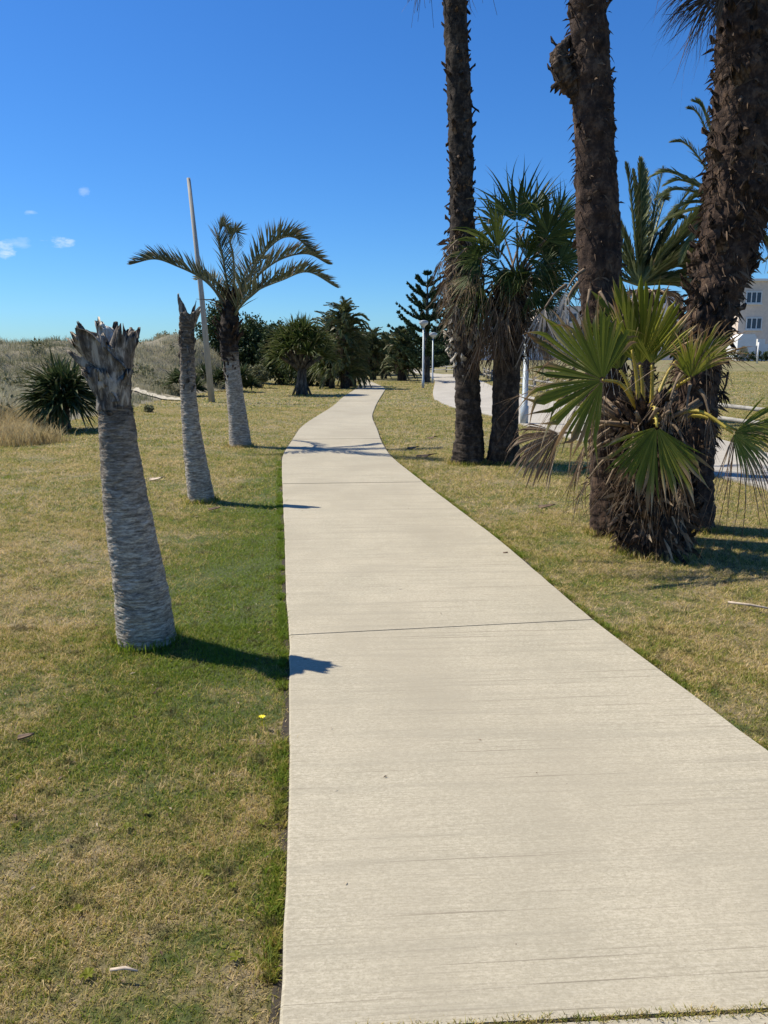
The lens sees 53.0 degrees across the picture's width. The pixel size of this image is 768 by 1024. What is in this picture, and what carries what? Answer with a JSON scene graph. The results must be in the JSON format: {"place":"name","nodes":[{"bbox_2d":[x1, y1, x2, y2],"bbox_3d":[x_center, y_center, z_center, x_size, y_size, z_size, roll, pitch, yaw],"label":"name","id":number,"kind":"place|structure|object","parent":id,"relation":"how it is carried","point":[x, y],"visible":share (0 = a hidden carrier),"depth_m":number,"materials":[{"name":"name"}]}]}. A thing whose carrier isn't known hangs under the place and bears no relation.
{"place":"outdoors","nodes":[
{"label":"outdoors","id":0,"kind":"place"},
{"bbox_2d":[0,329,224,424],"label":"dune","id":1,"kind":"structure","parent":0,"point":[157,341],"depth_m":35.58,"materials":[{"name":"plant"}]},
{"bbox_2d":[8,345,98,433],"bbox_3d":[-7.244,-2.623,17.269,2.398,2.180,2.439,0,11,0],"label":"dragon tree","id":2,"kind":"object","parent":1,"relation":"on","point":[60,389],"visible":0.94,"depth_m":16.92,"materials":[{"name":"green plant"}]},
{"bbox_2d":[144,404,154,411],"bbox_3d":[-7.108,-3.097,23.342,0.356,0.380,0.364,-2,11,-8],"label":"bush","id":3,"kind":"object","parent":1,"relation":"on","point":[149,408],"visible":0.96,"depth_m":23.25,"materials":[{"name":"green plant"}]},
{"bbox_2d":[133,387,180,399],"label":"sand track","id":4,"kind":"structure","parent":1,"relation":"on","point":[153,394],"depth_m":30.67,"materials":[{"name":"beige sand"}]},
{"bbox_2d":[160,364,206,393],"bbox_3d":[-8.508,-5.723,32.999,2.302,1.445,2.115,0,11,0],"label":"agave","id":5,"kind":"object","parent":1,"relation":"on","point":[175,375],"visible":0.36,"depth_m":32.88,"materials":[{"name":"green plant"}]},
{"bbox_2d":[187,178,214,401],"bbox_3d":[-6.620,-7.898,27.944,0.701,7.953,0.242,3,12,15],"label":"wooden pole","id":6,"kind":"object","parent":1,"relation":"on","point":[210,385],"visible":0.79,"depth_m":27.99,"materials":[{"name":"grey wood"}]},
{"bbox_2d":[195,297,223,360],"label":"bushy tree","id":7,"kind":"object","parent":1,"relation":"on","point":[214,342],"visible":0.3,"depth_m":50.14,"materials":[{"name":"green plant"}]},
{"bbox_2d":[195,360,223,386],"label":"agave","id":8,"kind":"object","parent":1,"relation":"on","point":[202,370],"visible":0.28,"depth_m":40.18,"materials":[{"name":"green plant"}]},
{"bbox_2d":[238,311,269,377],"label":"bushy tree","id":9,"kind":"object","parent":1,"relation":"on","point":[251,337],"visible":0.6,"depth_m":48.31,"materials":[{"name":"green plant"}]},
{"bbox_2d":[251,363,271,387],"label":"bush","id":10,"kind":"object","parent":1,"relation":"on","point":[259,374],"visible":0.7,"depth_m":41.77,"materials":[{"name":"green plant"}]},
{"bbox_2d":[255,317,295,384],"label":"bushy tree","id":11,"kind":"object","parent":1,"relation":"on","point":[272,367],"visible":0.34,"depth_m":46.63,"materials":[{"name":"green plant"}]},
{"bbox_2d":[0,360,767,1023],"bbox_3d":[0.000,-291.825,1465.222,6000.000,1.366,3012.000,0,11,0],"label":"ground","id":12,"kind":"structure","parent":0,"point":[138,1006],"depth_m":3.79,"materials":[{"name":"green plant"}]},
{"bbox_2d":[17,733,33,739],"bbox_3d":[-1.523,0.953,3.275,0.069,0.027,0.028,0,11,0],"label":"dead leaf scrap","id":13,"kind":"object","parent":12,"relation":"on","point":[23,736],"visible":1,"depth_m":3.27,"materials":[{"name":"brown plant"}]},
{"bbox_2d":[0,401,78,447],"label":"golden dune grass","id":14,"kind":"structure","parent":12,"relation":"on","point":[19,431],"depth_m":15.13,"materials":[{"name":"beige plant"}]},
{"bbox_2d":[66,317,175,651],"bbox_3d":[-1.449,-0.124,4.288,0.489,1.873,0.336,0,11,0],"label":"palm stump","id":15,"kind":"object","parent":12,"relation":"on","point":[143,611],"visible":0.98,"depth_m":4.20,"materials":[{"name":"grey plant"}]},
{"bbox_2d":[110,966,137,971],"bbox_3d":[-0.684,1.204,2.029,0.076,0.014,0.012,1,11,4],"label":"stick","id":16,"kind":"object","parent":12,"relation":"on","point":[122,968],"visible":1,"depth_m":2.03,"materials":[{"name":"white wood"}]},
{"bbox_2d":[177,293,214,502],"bbox_3d":[-2.115,-1.230,8.643,0.347,2.358,0.307,0,11,0],"label":"palm stump","id":17,"kind":"object","parent":12,"relation":"on","point":[198,480],"visible":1,"depth_m":8.59,"materials":[{"name":"grey plant"}]},
{"bbox_2d":[203,361,225,388],"bbox_3d":[-7.886,-6.776,38.077,2.217,1.460,1.953,-6,13,-28],"label":"agave","id":18,"kind":"object","parent":12,"relation":"on","point":[218,375],"visible":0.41,"depth_m":37.84,"materials":[{"name":"green plant"}]},
{"bbox_2d":[127,214,339,447],"bbox_3d":[-2.282,-3.248,13.940,3.815,4.258,2.383,3,12,16],"label":"feather palm","id":19,"kind":"object","parent":12,"relation":"on","point":[231,298],"visible":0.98,"depth_m":13.64,"materials":[{"name":"green plant"}]},
{"bbox_2d":[220,362,261,389],"bbox_3d":[-6.795,-6.537,36.922,2.106,1.499,2.099,0,11,0],"label":"agave","id":20,"kind":"object","parent":12,"relation":"on","point":[250,382],"visible":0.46,"depth_m":36.78,"materials":[{"name":"green plant"}]},
{"bbox_2d":[244,321,275,343],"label":"broad tree","id":21,"kind":"object","parent":12,"relation":"on","point":[266,325],"visible":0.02,"depth_m":134.95,"materials":[{"name":"green plant"}]},
{"bbox_2d":[259,311,344,395],"bbox_3d":[-3.576,-6.954,33.761,3.962,3.808,3.490,0,11,0],"label":"screw pine","id":22,"kind":"object","parent":12,"relation":"on","point":[300,341],"visible":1,"depth_m":33.24,"materials":[{"name":"green plant"}]},
{"bbox_2d":[278,349,337,385],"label":"thicket","id":23,"kind":"object","parent":12,"relation":"on","point":[294,371],"visible":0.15,"depth_m":44.80,"materials":[{"name":"green plant"}]},
{"bbox_2d":[307,311,339,385],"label":"feather palm","id":24,"kind":"object","parent":12,"relation":"on","point":[330,327],"visible":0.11,"depth_m":44.18,"materials":[{"name":"green plant"}]},
{"bbox_2d":[307,350,354,387],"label":"yucca","id":25,"kind":"object","parent":12,"relation":"on","point":[320,368],"visible":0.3,"depth_m":41.29,"materials":[{"name":"green plant"}]},
{"bbox_2d":[317,296,373,388],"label":"feather palm","id":26,"kind":"object","parent":12,"relation":"on","point":[347,340],"visible":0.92,"depth_m":40.51,"materials":[{"name":"green plant"}]},
{"bbox_2d":[337,324,372,386],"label":"feather palm","id":27,"kind":"object","parent":12,"relation":"on","point":[350,381],"visible":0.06,"depth_m":43.83,"materials":[{"name":"green plant"}]},
{"bbox_2d":[361,327,389,379],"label":"feather palm","id":28,"kind":"object","parent":12,"relation":"on","point":[376,354],"visible":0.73,"depth_m":57.97,"materials":[{"name":"green plant"}]},
{"bbox_2d":[12,477,755,979],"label":"lawn weeds","id":29,"kind":"object","parent":12,"relation":"on","point":[86,973],"visible":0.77,"depth_m":2.40,"materials":[{"name":"green plant"}]},
{"bbox_2d":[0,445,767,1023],"bbox_3d":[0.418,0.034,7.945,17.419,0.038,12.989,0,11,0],"label":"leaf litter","id":30,"kind":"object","parent":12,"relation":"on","point":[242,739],"visible":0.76,"depth_m":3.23,"materials":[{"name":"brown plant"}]},
{"bbox_2d":[376,331,395,378],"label":"feather palm","id":31,"kind":"object","parent":12,"relation":"on","point":[384,372],"visible":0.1,"depth_m":60.98,"materials":[{"name":"green plant"}]},
{"bbox_2d":[63,394,724,655],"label":"uncut grass","id":32,"kind":"structure","parent":12,"relation":"on","point":[485,462],"depth_m":6.36,"materials":[{"name":"green plant"}]},
{"bbox_2d":[379,327,421,380],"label":"feather palm","id":33,"kind":"object","parent":12,"relation":"on","point":[400,370],"visible":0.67,"depth_m":55.55,"materials":[{"name":"green plant"}]},
{"bbox_2d":[388,325,421,362],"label":"norfolk pine","id":34,"kind":"object","parent":12,"relation":"on","point":[402,328],"visible":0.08,"depth_m":64.02,"materials":[{"name":"green plant"}]},
{"bbox_2d":[379,270,451,381],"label":"norfolk pine","id":35,"kind":"object","parent":12,"relation":"on","point":[411,327],"visible":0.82,"depth_m":51.45,"materials":[{"name":"green plant"}]},
{"bbox_2d":[419,320,427,387],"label":"street lamp","id":36,"kind":"object","parent":12,"relation":"on","point":[423,323],"visible":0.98,"depth_m":41.64,"materials":[{"name":"metal"}]},
{"bbox_2d":[416,453,436,457],"bbox_3d":[0.702,-0.924,12.712,0.334,0.096,0.125,2,11,9],"label":"dead leaf scrap","id":37,"kind":"object","parent":12,"relation":"on","point":[426,455],"visible":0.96,"depth_m":12.68,"materials":[{"name":"brown plant"}]},
{"bbox_2d":[417,334,444,347],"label":"broad tree","id":38,"kind":"object","parent":12,"relation":"on","point":[437,344],"visible":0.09,"depth_m":120.46,"materials":[{"name":"green plant"}]},
{"bbox_2d":[416,345,446,365],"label":"thicket","id":39,"kind":"object","parent":12,"relation":"on","point":[435,357],"visible":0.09,"depth_m":90.59,"materials":[{"name":"green plant"}]},
{"bbox_2d":[429,332,436,383],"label":"street lamp","id":40,"kind":"object","parent":12,"relation":"on","point":[433,334],"visible":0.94,"depth_m":48.90,"materials":[{"name":"metal"}]},
{"bbox_2d":[413,366,452,371],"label":"log fence","id":41,"kind":"object","parent":12,"relation":"on","point":[446,369],"visible":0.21,"depth_m":75.04,"materials":[{"name":"wood"}]},
{"bbox_2d":[405,0,496,464],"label":"tall fan palm","id":42,"kind":"object","parent":12,"relation":"on","point":[468,445],"visible":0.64,"depth_m":11.23,"materials":[{"name":"brown plant"}]},
{"bbox_2d":[420,293,491,376],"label":"norfolk pine","id":43,"kind":"object","parent":12,"relation":"on","point":[442,356],"visible":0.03,"depth_m":62.29,"materials":[{"name":"green plant"}]},
{"bbox_2d":[268,416,670,1023],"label":"edge soil","id":44,"kind":"structure","parent":12,"relation":"on","point":[278,984],"depth_m":2.65,"materials":[{"name":"brown soil"}]},
{"bbox_2d":[424,155,579,464],"bbox_3d":[1.924,-2.867,11.583,2.775,4.504,1.918,0,11,0],"label":"young fan palm","id":45,"kind":"object","parent":12,"relation":"on","point":[509,306],"visible":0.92,"depth_m":11.12,"materials":[{"name":"green plant"}]},
{"bbox_2d":[279,378,767,1023],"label":"footpath","id":46,"kind":"structure","parent":12,"relation":"on","point":[585,798],"depth_m":2.85,"materials":[{"name":"concrete"}]},
{"bbox_2d":[303,620,767,1023],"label":"joint filler","id":47,"kind":"object","parent":46,"relation":"in","point":[651,1016],"visible":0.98,"depth_m":1.89,"materials":[{"name":"soil"}]},
{"bbox_2d":[520,277,531,422],"bbox_3d":[3.468,-3.864,18.739,0.500,3.660,0.492,0,11,0],"label":"street lamp","id":48,"kind":"object","parent":12,"relation":"on","point":[524,408],"visible":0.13,"depth_m":18.89,"materials":[{"name":"metal"}]},
{"bbox_2d":[538,504,554,507],"bbox_3d":[1.774,-0.068,8.400,0.183,0.052,0.065,0,11,0],"label":"dead leaf scrap","id":49,"kind":"object","parent":12,"relation":"on","point":[545,505],"visible":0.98,"depth_m":8.37,"materials":[{"name":"brown plant"}]},
{"bbox_2d":[515,0,648,536],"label":"tall fan palm","id":50,"kind":"object","parent":12,"relation":"on","point":[581,70],"visible":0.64,"depth_m":6.49,"materials":[{"name":"brown plant"}]},
{"bbox_2d":[481,296,683,359],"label":"apartment building","id":51,"kind":"structure","parent":12,"relation":"on","point":[575,312],"depth_m":104.66,"materials":[{"name":"paint"}]},
{"bbox_2d":[568,313,577,322],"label":"window","id":52,"kind":"structure","parent":51,"relation":"in","point":[575,314],"depth_m":104.72,"materials":[{"name":"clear glass"}]},
{"bbox_2d":[407,369,767,490],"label":"side footpath","id":53,"kind":"structure","parent":12,"relation":"on","point":[444,389],"depth_m":21.55,"materials":[{"name":"concrete"}]},
{"bbox_2d":[483,368,762,424],"bbox_3d":[7.725,-5.544,33.885,2.663,1.025,48.030,-1,11,-4],"label":"log fence","id":54,"kind":"object","parent":12,"relation":"on","point":[732,419],"visible":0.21,"depth_m":17.31,"materials":[{"name":"wood"}]},
{"bbox_2d":[495,273,767,569],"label":"fan palm","id":55,"kind":"object","parent":12,"relation":"on","point":[654,459],"visible":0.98,"depth_m":5.94,"materials":[{"name":"green plant"}]},
{"bbox_2d":[560,156,765,399],"bbox_3d":[6.757,-5.682,19.944,5.436,6.728,3.254,0,11,0],"label":"date palm","id":56,"kind":"object","parent":12,"relation":"on","point":[658,263],"visible":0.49,"depth_m":19.61,"materials":[{"name":"green plant"}]},
{"bbox_2d":[644,0,767,533],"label":"tall fan palm","id":57,"kind":"object","parent":12,"relation":"on","point":[724,263],"visible":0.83,"depth_m":6.68,"materials":[{"name":"brown plant"}]},
{"bbox_2d":[646,98,767,281],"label":"date palm","id":58,"kind":"object","parent":12,"relation":"on","point":[693,181],"visible":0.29,"depth_m":17.72,"materials":[{"name":"green plant"}]},
{"bbox_2d":[688,278,767,360],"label":"apartment building","id":59,"kind":"structure","parent":12,"relation":"on","point":[754,314],"depth_m":85.00,"materials":[{"name":"paint"}]},
{"bbox_2d":[744,318,762,330],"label":"window","id":60,"kind":"structure","parent":59,"relation":"in","point":[751,323],"depth_m":85.47,"materials":[{"name":"clear glass"}]},
{"bbox_2d":[745,291,762,304],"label":"window","id":61,"kind":"structure","parent":59,"relation":"in","point":[752,296],"depth_m":84.89,"materials":[{"name":"clear glass"}]},
{"bbox_2d":[728,601,767,608],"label":"stick","id":62,"kind":"object","parent":12,"relation":"on","point":[745,604],"visible":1,"depth_m":5.02,"materials":[{"name":"beige wood"}]},
{"bbox_2d":[730,349,767,361],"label":"hedge","id":63,"kind":"object","parent":12,"relation":"on","point":[761,357],"visible":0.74,"depth_m":78.24,"materials":[{"name":"green plant"}]},
{"bbox_2d":[756,342,759,363],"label":"marker post","id":64,"kind":"object","parent":12,"relation":"on","point":[757,352],"visible":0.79,"depth_m":70.46,"materials":[{"name":"white plastic"}]},
{"bbox_2d":[0,0,767,351],"label":"sky","id":65,"kind":"structure","parent":0,"point":[329,116],"materials":[{"name":"blue"}]}
]}

